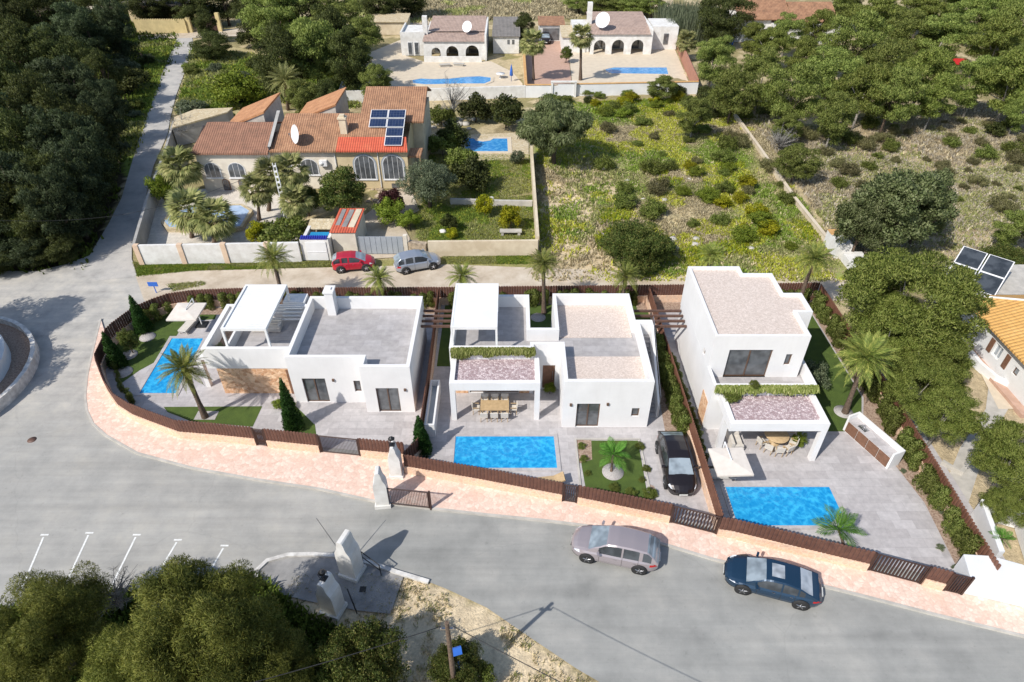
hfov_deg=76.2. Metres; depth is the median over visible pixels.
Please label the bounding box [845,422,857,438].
cupboard door
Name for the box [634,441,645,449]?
plant
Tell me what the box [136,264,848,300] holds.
lane
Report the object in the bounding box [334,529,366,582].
entrance pillar
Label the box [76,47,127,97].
evergreen tree
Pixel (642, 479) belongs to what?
plant
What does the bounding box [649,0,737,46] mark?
reeds
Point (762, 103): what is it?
bush
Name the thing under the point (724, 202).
bush
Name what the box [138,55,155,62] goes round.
bush
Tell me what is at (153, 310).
hedge shrub
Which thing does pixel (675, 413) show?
hedge shrub
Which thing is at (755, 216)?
bush
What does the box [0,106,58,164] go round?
evergreen tree
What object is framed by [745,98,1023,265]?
scrub cover
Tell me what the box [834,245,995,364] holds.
pine tree
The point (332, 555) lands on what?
kerb
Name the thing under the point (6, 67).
evergreen tree
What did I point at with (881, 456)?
cupboard door
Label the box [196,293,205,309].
hedge shrub
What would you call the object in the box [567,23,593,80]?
palm tree
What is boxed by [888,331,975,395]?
pine tree
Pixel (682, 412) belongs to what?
hedge shrub
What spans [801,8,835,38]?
pine tree
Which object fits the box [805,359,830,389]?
bush
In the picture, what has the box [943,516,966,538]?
hedge shrub
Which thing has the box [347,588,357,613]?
board sign
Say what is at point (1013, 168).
bush
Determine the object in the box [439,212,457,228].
bush
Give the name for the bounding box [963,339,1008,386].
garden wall
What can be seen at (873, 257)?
pine tree
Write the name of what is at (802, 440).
potted plant
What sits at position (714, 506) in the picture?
board fence
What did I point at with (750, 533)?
board fence
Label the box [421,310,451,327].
timber beams
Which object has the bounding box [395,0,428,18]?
evergreen tree
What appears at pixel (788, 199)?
bush
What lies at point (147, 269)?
verge grass
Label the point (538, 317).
gravel ring
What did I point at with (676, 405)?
hedge shrub
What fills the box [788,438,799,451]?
garden chair
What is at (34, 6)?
evergreen tree
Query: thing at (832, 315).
hedge shrub
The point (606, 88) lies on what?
garden wall
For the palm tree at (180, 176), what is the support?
on the yard paving at (159, 234)
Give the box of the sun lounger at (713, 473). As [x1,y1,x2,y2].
[709,469,737,480]
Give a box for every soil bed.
[200,306,434,314]
[577,440,591,462]
[636,302,812,310]
[658,376,676,430]
[809,304,960,563]
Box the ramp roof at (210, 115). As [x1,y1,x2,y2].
[172,107,233,145]
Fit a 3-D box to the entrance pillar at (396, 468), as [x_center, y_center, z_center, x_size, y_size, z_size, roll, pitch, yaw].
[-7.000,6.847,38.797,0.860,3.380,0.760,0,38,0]
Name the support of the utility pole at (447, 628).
on the ground at (477, 620)
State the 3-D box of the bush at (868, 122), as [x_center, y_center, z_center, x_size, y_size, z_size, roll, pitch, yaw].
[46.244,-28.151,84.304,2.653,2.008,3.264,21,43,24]
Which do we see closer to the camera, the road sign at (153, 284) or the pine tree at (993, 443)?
the pine tree at (993, 443)
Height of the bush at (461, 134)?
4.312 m
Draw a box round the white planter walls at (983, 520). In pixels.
[971,499,1023,557]
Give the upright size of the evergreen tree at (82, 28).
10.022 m
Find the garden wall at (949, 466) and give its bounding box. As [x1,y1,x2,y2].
[940,426,991,474]
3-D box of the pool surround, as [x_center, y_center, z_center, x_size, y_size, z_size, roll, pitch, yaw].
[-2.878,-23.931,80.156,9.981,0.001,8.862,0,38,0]
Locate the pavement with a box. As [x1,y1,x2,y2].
[86,321,1023,633]
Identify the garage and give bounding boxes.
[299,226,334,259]
[538,16,564,40]
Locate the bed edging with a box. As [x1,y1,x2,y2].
[575,438,652,499]
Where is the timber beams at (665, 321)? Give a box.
[633,310,686,327]
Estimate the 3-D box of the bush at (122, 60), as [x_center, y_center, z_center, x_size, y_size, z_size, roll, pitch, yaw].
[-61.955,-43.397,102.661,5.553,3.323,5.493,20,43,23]
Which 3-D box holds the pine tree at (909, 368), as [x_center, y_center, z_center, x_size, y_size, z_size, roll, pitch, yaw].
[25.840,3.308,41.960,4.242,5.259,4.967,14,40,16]
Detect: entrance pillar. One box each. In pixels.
[315,569,347,620]
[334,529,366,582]
[373,466,391,509]
[388,436,403,478]
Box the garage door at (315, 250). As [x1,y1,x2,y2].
[305,242,328,259]
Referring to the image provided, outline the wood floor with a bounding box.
[6,11,183,274]
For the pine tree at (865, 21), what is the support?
on the ground at (477, 620)
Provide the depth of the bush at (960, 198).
68.13 m
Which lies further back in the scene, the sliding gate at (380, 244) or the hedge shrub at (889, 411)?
the sliding gate at (380, 244)
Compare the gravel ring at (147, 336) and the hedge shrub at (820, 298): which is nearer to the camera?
the gravel ring at (147, 336)
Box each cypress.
[101,331,128,369]
[128,295,154,334]
[278,378,304,431]
[410,415,432,458]
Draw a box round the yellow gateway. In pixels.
[184,12,222,32]
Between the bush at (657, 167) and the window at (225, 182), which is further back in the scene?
the bush at (657, 167)
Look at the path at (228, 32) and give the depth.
122.64 m
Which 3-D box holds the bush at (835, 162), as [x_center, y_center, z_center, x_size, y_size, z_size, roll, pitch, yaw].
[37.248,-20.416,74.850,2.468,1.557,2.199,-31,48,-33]
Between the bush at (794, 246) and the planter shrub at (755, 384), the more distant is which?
the bush at (794, 246)
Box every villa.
[194,284,426,411]
[449,283,660,426]
[674,266,829,460]
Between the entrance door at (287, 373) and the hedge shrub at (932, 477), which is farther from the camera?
the entrance door at (287, 373)
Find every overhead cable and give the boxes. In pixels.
[0,166,271,220]
[255,626,440,681]
[453,626,559,681]
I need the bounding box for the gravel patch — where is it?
[194,411,218,419]
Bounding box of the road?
[0,265,1023,681]
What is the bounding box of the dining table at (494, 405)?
[480,400,508,411]
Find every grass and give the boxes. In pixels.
[98,35,362,157]
[132,252,554,291]
[359,0,581,22]
[414,153,534,240]
[450,347,535,360]
[531,96,847,283]
[714,384,819,396]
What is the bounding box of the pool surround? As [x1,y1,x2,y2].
[458,132,528,160]
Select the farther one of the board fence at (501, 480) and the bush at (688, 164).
the bush at (688, 164)
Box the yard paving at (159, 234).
[147,189,299,243]
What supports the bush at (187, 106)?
on the ground at (477, 620)
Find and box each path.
[139,21,429,38]
[950,389,1007,501]
[981,374,1012,408]
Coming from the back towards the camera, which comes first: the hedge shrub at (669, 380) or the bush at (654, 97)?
the bush at (654, 97)
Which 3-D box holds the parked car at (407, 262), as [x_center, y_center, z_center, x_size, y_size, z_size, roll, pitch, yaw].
[-8.398,-7.181,57.902,4.190,1.633,2.140,-12,40,-15]
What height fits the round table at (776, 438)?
0.750 m
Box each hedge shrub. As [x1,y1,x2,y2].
[110,360,117,369]
[114,370,120,378]
[116,382,124,392]
[125,391,135,404]
[143,309,153,323]
[149,303,161,320]
[161,301,172,315]
[187,295,194,302]
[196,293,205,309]
[203,293,214,310]
[217,292,227,308]
[226,293,236,303]
[344,291,353,295]
[387,290,394,295]
[419,292,426,308]
[426,290,434,307]
[447,291,454,307]
[524,289,532,305]
[530,288,539,306]
[540,289,548,305]
[570,288,579,292]
[585,287,593,292]
[630,290,638,305]
[654,333,664,339]
[655,340,665,354]
[656,350,667,367]
[657,351,670,372]
[658,359,670,375]
[658,362,668,380]
[660,362,673,383]
[661,370,672,388]
[662,373,676,391]
[664,377,677,397]
[665,381,679,402]
[665,384,681,406]
[668,389,683,411]
[669,394,683,412]
[670,402,687,426]
[671,402,683,416]
[674,409,689,430]
[676,414,691,435]
[697,429,703,437]
[803,288,812,303]
[809,290,822,309]
[812,295,828,313]
[815,302,825,318]
[819,306,832,324]
[825,313,839,329]
[825,316,839,335]
[830,321,846,339]
[831,326,847,348]
[840,337,852,354]
[841,345,854,361]
[858,368,876,389]
[864,378,879,393]
[867,381,885,403]
[875,393,894,415]
[879,402,894,420]
[881,406,902,425]
[883,411,906,436]
[895,425,914,446]
[901,435,915,456]
[903,438,925,463]
[907,450,928,471]
[911,462,936,488]
[916,470,939,494]
[926,481,943,503]
[928,485,952,510]
[940,504,961,529]
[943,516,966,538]
[951,526,972,549]
[957,532,983,556]
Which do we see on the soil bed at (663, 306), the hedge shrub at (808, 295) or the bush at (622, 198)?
the hedge shrub at (808, 295)
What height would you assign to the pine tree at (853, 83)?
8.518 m
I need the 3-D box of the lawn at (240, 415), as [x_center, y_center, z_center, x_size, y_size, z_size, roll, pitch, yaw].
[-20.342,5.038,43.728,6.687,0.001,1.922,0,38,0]
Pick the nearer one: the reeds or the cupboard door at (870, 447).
the cupboard door at (870, 447)
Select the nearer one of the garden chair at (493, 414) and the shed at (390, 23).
the garden chair at (493, 414)
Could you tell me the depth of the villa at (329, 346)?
44.54 m
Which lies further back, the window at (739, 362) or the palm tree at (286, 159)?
the palm tree at (286, 159)
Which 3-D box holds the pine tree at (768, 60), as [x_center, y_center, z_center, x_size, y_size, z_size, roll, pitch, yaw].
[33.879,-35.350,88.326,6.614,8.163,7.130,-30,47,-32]
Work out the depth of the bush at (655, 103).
90.15 m
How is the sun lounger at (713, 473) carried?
on the villa terrace
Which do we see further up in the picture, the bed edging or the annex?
the annex
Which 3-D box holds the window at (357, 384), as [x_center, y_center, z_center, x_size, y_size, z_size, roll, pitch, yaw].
[-10.375,2.956,43.994,0.450,1.000,0.070,0,39,0]
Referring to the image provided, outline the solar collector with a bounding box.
[950,246,1014,294]
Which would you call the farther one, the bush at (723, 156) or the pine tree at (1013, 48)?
the pine tree at (1013, 48)
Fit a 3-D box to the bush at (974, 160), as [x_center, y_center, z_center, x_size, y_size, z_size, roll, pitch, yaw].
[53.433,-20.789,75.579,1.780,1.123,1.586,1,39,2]
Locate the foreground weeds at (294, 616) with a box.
[0,572,384,681]
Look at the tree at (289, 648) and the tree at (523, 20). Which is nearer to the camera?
the tree at (289, 648)
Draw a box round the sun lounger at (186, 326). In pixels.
[177,318,198,334]
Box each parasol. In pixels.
[166,298,208,327]
[708,442,753,476]
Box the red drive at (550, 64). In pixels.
[525,41,570,83]
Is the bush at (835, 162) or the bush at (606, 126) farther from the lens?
the bush at (606, 126)
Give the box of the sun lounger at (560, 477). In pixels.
[530,471,565,486]
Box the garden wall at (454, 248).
[428,239,537,256]
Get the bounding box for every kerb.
[84,318,1023,637]
[255,552,429,583]
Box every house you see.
[123,0,189,22]
[190,86,431,190]
[400,15,488,61]
[570,2,678,53]
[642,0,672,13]
[727,0,839,44]
[932,265,1023,417]
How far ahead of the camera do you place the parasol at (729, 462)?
37.38 m
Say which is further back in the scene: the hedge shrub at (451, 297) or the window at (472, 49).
the window at (472, 49)
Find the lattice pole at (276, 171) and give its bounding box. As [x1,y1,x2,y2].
[272,163,283,214]
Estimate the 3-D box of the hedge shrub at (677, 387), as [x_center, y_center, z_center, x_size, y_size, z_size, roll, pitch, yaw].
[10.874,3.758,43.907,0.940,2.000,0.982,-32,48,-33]
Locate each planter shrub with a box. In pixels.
[723,392,742,402]
[749,380,759,387]
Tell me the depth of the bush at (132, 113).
87.14 m
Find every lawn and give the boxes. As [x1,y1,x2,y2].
[117,301,215,381]
[164,406,261,426]
[286,407,315,440]
[437,305,452,365]
[529,305,649,327]
[581,441,645,498]
[803,316,861,430]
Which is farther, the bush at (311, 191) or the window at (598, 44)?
the window at (598, 44)
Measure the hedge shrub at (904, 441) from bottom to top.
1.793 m
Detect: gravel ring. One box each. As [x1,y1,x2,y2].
[113,366,132,377]
[123,350,137,359]
[139,332,155,341]
[531,313,545,321]
[602,463,623,480]
[834,405,852,417]
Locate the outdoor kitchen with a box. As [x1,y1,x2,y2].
[843,412,905,468]
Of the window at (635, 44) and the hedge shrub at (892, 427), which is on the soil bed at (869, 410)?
the hedge shrub at (892, 427)
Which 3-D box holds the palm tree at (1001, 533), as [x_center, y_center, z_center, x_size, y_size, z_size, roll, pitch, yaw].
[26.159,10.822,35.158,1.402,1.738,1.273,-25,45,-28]
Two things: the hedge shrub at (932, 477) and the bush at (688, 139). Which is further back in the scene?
the bush at (688, 139)
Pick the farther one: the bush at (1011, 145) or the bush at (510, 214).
the bush at (1011, 145)
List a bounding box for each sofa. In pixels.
[252,318,282,331]
[726,429,743,448]
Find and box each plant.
[271,399,281,408]
[543,382,556,393]
[578,442,586,449]
[579,454,588,461]
[583,470,591,475]
[608,481,620,492]
[625,486,637,496]
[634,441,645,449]
[638,476,645,482]
[641,464,650,471]
[642,486,658,498]
[790,431,807,447]
[936,543,945,551]
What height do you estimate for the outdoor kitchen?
1.320 m
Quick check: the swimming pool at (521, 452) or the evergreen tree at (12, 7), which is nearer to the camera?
the swimming pool at (521, 452)
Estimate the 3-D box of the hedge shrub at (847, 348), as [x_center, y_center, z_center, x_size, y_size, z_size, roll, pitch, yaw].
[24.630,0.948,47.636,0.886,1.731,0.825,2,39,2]
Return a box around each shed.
[368,13,410,34]
[492,17,519,52]
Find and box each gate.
[250,427,267,446]
[316,434,360,455]
[358,234,408,253]
[387,488,431,509]
[551,81,576,96]
[562,483,579,502]
[669,504,721,534]
[867,552,932,584]
[942,572,974,594]
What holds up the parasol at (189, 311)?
on the villa terrace
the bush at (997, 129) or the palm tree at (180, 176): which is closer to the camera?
the palm tree at (180, 176)
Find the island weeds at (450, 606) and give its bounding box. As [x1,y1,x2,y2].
[286,573,590,681]
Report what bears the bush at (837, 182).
on the ground at (477, 620)
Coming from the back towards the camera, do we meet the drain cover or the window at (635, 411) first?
the window at (635, 411)
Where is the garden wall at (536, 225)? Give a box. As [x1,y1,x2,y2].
[530,144,538,251]
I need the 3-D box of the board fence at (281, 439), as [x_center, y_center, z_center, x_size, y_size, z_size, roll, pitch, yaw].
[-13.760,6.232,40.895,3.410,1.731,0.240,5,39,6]
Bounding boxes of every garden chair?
[472,401,479,414]
[480,411,487,421]
[481,393,488,399]
[490,411,497,421]
[491,393,498,399]
[501,393,508,399]
[501,412,507,421]
[510,401,517,414]
[755,436,767,449]
[763,442,774,454]
[773,445,785,457]
[784,443,795,455]
[788,431,798,443]
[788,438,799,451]
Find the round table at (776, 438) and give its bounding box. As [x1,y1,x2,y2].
[764,431,789,445]
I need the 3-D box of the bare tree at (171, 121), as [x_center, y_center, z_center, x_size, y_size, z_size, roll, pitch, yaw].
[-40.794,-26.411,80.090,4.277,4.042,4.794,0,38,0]
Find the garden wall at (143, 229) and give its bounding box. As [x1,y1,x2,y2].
[132,122,176,244]
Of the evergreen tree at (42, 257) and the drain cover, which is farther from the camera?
the evergreen tree at (42, 257)
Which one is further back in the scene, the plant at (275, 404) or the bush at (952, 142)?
the bush at (952, 142)
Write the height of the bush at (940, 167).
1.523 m
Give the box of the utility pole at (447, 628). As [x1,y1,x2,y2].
[440,620,455,679]
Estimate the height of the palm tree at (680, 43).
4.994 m
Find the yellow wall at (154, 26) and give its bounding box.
[133,19,187,33]
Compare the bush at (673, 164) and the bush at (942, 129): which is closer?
the bush at (673, 164)
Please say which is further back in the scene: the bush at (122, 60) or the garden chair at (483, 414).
the bush at (122, 60)
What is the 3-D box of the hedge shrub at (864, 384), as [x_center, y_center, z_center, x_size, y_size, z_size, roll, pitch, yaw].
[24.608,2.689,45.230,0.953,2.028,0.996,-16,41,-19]
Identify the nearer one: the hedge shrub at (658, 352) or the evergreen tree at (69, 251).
the hedge shrub at (658, 352)
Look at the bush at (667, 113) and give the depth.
87.72 m
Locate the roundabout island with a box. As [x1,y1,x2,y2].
[0,316,39,411]
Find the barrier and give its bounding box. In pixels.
[361,551,381,575]
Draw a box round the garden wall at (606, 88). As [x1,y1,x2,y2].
[525,81,698,97]
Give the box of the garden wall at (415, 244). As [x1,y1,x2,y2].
[408,240,427,250]
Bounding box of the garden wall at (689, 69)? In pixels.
[676,38,698,80]
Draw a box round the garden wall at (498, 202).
[450,198,531,206]
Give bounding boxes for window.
[204,162,223,178]
[222,179,232,190]
[228,162,245,178]
[300,159,320,175]
[302,379,329,400]
[354,155,377,179]
[354,381,361,390]
[376,388,400,410]
[383,155,404,179]
[407,42,412,54]
[414,42,419,54]
[449,46,457,52]
[469,45,477,52]
[470,391,517,391]
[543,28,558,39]
[575,404,599,425]
[594,40,602,47]
[612,40,619,47]
[631,40,638,47]
[631,408,638,414]
[663,34,668,43]
[723,350,772,375]
[784,354,791,363]
[992,344,1003,358]
[1013,367,1019,375]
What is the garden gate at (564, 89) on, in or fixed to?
attached to the garden wall at (606, 88)
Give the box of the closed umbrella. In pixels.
[510,64,512,80]
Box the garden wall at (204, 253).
[132,241,302,264]
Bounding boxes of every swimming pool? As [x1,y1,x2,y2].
[134,336,207,395]
[160,204,253,232]
[409,75,493,85]
[450,433,561,471]
[461,137,511,152]
[603,66,670,74]
[720,483,846,529]
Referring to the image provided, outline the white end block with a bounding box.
[824,229,863,269]
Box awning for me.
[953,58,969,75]
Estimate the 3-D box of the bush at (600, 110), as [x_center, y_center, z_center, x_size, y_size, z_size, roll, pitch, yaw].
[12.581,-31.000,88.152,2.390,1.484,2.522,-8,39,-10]
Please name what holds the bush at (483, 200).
on the ground at (477, 620)
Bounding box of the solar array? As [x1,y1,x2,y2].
[369,110,405,145]
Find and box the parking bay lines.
[18,532,228,594]
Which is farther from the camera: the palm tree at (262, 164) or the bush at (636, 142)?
the bush at (636, 142)
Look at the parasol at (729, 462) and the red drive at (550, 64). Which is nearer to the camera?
the parasol at (729, 462)
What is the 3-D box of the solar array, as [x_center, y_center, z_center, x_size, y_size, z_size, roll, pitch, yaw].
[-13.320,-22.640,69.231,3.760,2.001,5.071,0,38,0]
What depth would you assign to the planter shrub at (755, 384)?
40.02 m
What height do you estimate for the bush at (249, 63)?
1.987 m
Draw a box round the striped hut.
[329,208,366,252]
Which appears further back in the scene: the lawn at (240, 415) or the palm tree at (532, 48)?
the palm tree at (532, 48)
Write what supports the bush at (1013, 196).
on the ground at (477, 620)
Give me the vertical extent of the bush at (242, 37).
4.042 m
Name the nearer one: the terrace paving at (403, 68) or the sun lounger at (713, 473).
the sun lounger at (713, 473)
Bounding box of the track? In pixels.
[62,38,192,280]
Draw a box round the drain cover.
[359,586,365,591]
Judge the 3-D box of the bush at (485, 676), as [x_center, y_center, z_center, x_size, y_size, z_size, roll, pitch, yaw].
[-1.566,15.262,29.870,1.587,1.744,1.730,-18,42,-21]
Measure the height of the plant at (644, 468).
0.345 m
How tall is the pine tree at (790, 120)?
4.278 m
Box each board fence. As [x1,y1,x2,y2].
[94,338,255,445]
[104,287,437,344]
[263,428,319,452]
[358,438,403,460]
[403,289,440,463]
[403,454,562,501]
[438,282,819,304]
[577,485,672,522]
[646,286,723,528]
[717,517,875,570]
[815,284,1000,569]
[921,567,953,590]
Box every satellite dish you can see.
[288,125,298,143]
[462,21,471,32]
[596,12,609,29]
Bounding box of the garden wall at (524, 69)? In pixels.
[522,51,526,93]
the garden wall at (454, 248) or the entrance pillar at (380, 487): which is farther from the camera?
the garden wall at (454, 248)
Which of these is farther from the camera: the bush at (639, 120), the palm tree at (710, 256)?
the bush at (639, 120)
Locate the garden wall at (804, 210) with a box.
[733,114,825,240]
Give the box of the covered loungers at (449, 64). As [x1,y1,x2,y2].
[439,62,464,66]
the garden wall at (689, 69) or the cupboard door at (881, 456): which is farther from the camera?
the garden wall at (689, 69)
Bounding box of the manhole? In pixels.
[27,437,36,442]
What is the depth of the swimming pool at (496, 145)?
80.23 m
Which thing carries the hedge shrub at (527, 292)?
on the lawn at (546, 323)
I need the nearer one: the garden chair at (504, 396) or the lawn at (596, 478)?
the lawn at (596, 478)
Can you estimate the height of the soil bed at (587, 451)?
0.001 m
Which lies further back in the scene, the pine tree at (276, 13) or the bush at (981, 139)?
the pine tree at (276, 13)
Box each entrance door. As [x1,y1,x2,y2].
[285,370,293,393]
[542,365,554,387]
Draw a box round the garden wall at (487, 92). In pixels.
[346,85,524,102]
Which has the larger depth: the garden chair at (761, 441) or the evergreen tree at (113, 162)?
the evergreen tree at (113, 162)
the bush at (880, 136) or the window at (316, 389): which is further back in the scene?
the bush at (880, 136)
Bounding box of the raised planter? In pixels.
[424,380,440,436]
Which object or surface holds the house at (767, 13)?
on the ground at (477, 620)
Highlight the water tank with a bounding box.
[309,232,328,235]
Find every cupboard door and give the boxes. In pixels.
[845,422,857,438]
[854,431,868,447]
[865,440,878,456]
[875,449,889,466]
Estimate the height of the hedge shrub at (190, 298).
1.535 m
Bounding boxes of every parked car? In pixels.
[331,250,375,273]
[393,249,440,274]
[540,32,551,43]
[571,520,660,574]
[655,431,698,495]
[723,551,822,610]
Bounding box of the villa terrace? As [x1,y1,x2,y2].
[105,288,1004,576]
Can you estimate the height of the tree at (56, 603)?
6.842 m
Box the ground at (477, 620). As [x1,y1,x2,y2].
[5,0,1023,681]
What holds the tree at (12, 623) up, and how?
on the ground at (477, 620)
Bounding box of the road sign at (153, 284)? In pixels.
[147,282,157,292]
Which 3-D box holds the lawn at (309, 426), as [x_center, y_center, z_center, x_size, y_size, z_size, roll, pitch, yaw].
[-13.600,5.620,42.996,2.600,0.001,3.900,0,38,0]
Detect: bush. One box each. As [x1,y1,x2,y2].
[109,52,140,67]
[111,66,152,92]
[113,104,132,116]
[119,141,131,150]
[125,98,146,108]
[127,109,143,117]
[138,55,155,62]
[143,174,174,203]
[172,99,209,115]
[181,62,195,70]
[182,66,200,74]
[187,29,232,58]
[203,68,266,103]
[204,62,221,71]
[220,68,238,74]
[235,28,268,47]
[237,70,251,76]
[244,57,255,67]
[244,220,265,241]
[256,214,308,241]
[275,651,337,681]
[294,185,318,216]
[308,614,411,681]
[372,196,404,225]
[376,187,405,210]
[395,208,422,228]
[426,635,486,681]
[428,131,460,154]
[430,103,458,124]
[435,118,470,148]
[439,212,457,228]
[444,147,477,170]
[445,227,458,237]
[449,155,491,192]
[457,91,493,121]
[460,656,497,681]
[474,194,494,215]
[487,93,525,127]
[497,204,521,228]
[509,150,524,162]
[555,95,573,103]
[560,46,573,59]
[562,0,590,12]
[578,0,619,11]
[581,89,593,95]
[583,96,592,102]
[590,98,601,105]
[593,91,605,97]
[593,154,616,169]
[595,218,676,274]
[596,105,613,116]
[598,120,617,132]
[600,0,636,10]
[602,107,614,116]
[609,100,620,108]
[612,190,637,208]
[615,107,633,116]
[615,180,632,193]
[616,96,632,107]
[619,101,636,114]
[620,0,650,12]
[621,89,634,95]
[624,91,640,102]
[631,140,643,145]
[634,115,652,125]
[637,0,667,17]
[637,158,667,176]
[638,197,668,219]
[645,176,669,195]
[648,95,660,101]
[648,131,659,139]
[649,99,662,107]
[658,150,666,155]
[662,110,675,115]
[664,159,678,170]
[666,237,677,252]
[668,85,686,93]
[670,90,684,99]
[674,184,692,195]
[679,94,692,100]
[682,160,696,169]
[683,135,695,142]
[686,218,700,227]
[688,165,706,176]
[692,124,711,133]
[692,155,703,163]
[694,186,720,204]
[696,85,711,96]
[699,92,713,108]
[708,211,730,226]
[709,147,737,162]
[711,108,719,117]
[713,194,733,208]
[714,179,733,193]
[715,134,738,149]
[717,168,730,176]
[721,161,736,170]
[722,127,741,139]
[729,224,759,241]
[732,191,750,203]
[735,110,754,118]
[735,133,752,147]
[737,174,757,186]
[742,185,755,193]
[744,202,770,215]
[747,211,776,227]
[755,106,771,114]
[757,100,772,107]
[757,157,778,171]
[758,219,780,234]
[766,123,799,149]
[776,180,788,186]
[776,191,796,203]
[783,240,798,250]
[798,124,821,140]
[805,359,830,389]
[818,145,834,155]
[829,157,846,167]
[829,176,850,188]
[837,161,861,176]
[839,130,864,145]
[855,179,866,185]
[857,135,879,150]
[860,160,878,169]
[861,116,880,128]
[871,151,884,158]
[873,131,898,141]
[881,137,901,152]
[889,126,901,134]
[890,155,902,162]
[903,128,913,134]
[922,156,931,161]
[934,160,950,166]
[936,126,946,130]
[937,165,957,174]
[941,136,961,148]
[946,132,957,138]
[956,117,967,123]
[956,195,964,201]
[957,183,971,188]
[962,126,977,133]
[963,167,972,172]
[966,174,991,186]
[967,156,981,164]
[972,135,989,146]
[973,143,999,159]
[979,242,1023,264]
[981,120,994,126]
[984,121,1006,136]
[985,192,1020,211]
[991,180,1001,185]
[999,140,1023,153]
[1000,119,1010,127]
[1001,192,1018,200]
[1003,147,1023,165]
[1003,164,1022,171]
[1012,185,1023,190]
[1016,133,1023,142]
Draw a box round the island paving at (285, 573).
[260,557,402,613]
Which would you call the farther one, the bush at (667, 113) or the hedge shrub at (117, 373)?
the bush at (667, 113)
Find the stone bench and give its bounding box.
[500,229,521,235]
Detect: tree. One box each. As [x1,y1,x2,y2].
[0,0,34,24]
[0,11,19,60]
[0,15,56,86]
[0,53,48,139]
[0,68,79,119]
[0,89,15,163]
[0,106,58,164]
[0,151,34,212]
[0,179,16,236]
[0,191,57,247]
[0,215,20,251]
[0,235,48,267]
[0,249,12,275]
[0,560,115,681]
[0,610,67,680]
[1,234,16,264]
[2,213,39,237]
[6,24,91,83]
[7,104,91,162]
[7,230,71,265]
[11,0,67,38]
[13,169,87,238]
[15,151,98,217]
[24,53,116,105]
[31,1,95,60]
[31,154,101,239]
[38,135,111,200]
[38,231,85,264]
[40,218,90,247]
[43,146,112,226]
[54,139,120,195]
[55,102,122,157]
[60,6,116,70]
[61,125,113,201]
[62,114,118,174]
[66,0,110,23]
[66,96,126,155]
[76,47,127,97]
[76,78,129,140]
[78,618,202,681]
[91,0,139,60]
[93,564,137,619]
[102,553,285,681]
[116,328,140,352]
[117,0,173,18]
[155,144,204,189]
[155,343,213,418]
[163,0,209,26]
[163,109,193,136]
[164,186,212,238]
[190,195,240,242]
[191,8,218,33]
[196,0,242,25]
[213,618,320,681]
[229,0,273,43]
[235,0,308,40]
[237,171,276,220]
[250,18,312,99]
[250,238,294,303]
[252,155,288,211]
[266,61,301,110]
[271,151,311,200]
[273,0,335,40]
[277,15,345,85]
[277,183,314,217]
[284,77,317,112]
[306,3,361,75]
[310,0,363,37]
[311,77,349,112]
[312,164,366,211]
[324,24,371,90]
[341,14,384,66]
[357,0,402,14]
[358,63,393,96]
[361,264,394,295]
[394,157,457,207]
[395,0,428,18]
[433,69,470,111]
[446,262,478,293]
[513,12,534,39]
[514,93,595,164]
[518,27,546,79]
[525,247,560,313]
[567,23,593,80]
[599,435,632,472]
[610,260,642,292]
[647,74,677,98]
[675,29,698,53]
[675,97,712,137]
[695,0,757,41]
[696,34,737,86]
[696,240,727,265]
[704,63,762,123]
[741,21,767,55]
[741,46,791,108]
[750,26,787,57]
[753,61,830,125]
[770,112,803,144]
[770,142,824,182]
[773,11,805,56]
[784,35,822,81]
[791,239,837,294]
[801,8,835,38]
[803,44,865,102]
[810,504,867,546]
[812,89,860,147]
[816,8,895,72]
[830,62,899,128]
[831,328,900,414]
[832,0,877,18]
[832,190,896,251]
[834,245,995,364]
[837,167,960,252]
[841,251,914,313]
[845,291,937,367]
[849,0,906,33]
[859,38,916,81]
[863,65,930,131]
[878,352,959,419]
[885,6,936,59]
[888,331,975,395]
[894,167,957,243]
[895,45,967,119]
[901,0,946,37]
[906,383,989,446]
[914,71,968,130]
[917,11,979,61]
[938,0,968,19]
[940,0,1000,45]
[950,54,1008,116]
[964,13,1023,60]
[966,415,1023,492]
[972,47,1023,121]
[973,0,1016,21]
[979,478,1023,528]
[980,0,1023,41]
[988,525,1016,547]
[991,209,1023,245]
[999,42,1023,54]
[999,88,1023,133]
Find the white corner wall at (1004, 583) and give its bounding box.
[953,554,1023,606]
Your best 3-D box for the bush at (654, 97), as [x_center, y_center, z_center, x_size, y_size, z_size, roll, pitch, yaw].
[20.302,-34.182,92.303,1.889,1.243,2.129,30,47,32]
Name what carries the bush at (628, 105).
on the ground at (477, 620)
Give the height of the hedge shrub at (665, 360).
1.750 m
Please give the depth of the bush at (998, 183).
71.19 m
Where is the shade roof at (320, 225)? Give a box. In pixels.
[308,219,334,231]
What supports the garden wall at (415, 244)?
on the ground at (477, 620)
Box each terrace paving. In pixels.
[367,40,522,87]
[569,49,687,82]
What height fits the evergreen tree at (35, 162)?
8.577 m
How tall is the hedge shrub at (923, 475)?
1.987 m
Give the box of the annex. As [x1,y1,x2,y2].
[560,25,586,51]
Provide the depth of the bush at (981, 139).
79.75 m
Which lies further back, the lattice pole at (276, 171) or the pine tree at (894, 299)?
the lattice pole at (276, 171)
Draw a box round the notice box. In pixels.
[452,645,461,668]
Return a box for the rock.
[463,121,469,125]
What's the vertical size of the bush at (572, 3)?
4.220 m
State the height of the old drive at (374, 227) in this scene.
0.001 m
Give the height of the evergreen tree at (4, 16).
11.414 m
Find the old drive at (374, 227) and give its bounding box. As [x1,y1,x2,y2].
[364,188,418,257]

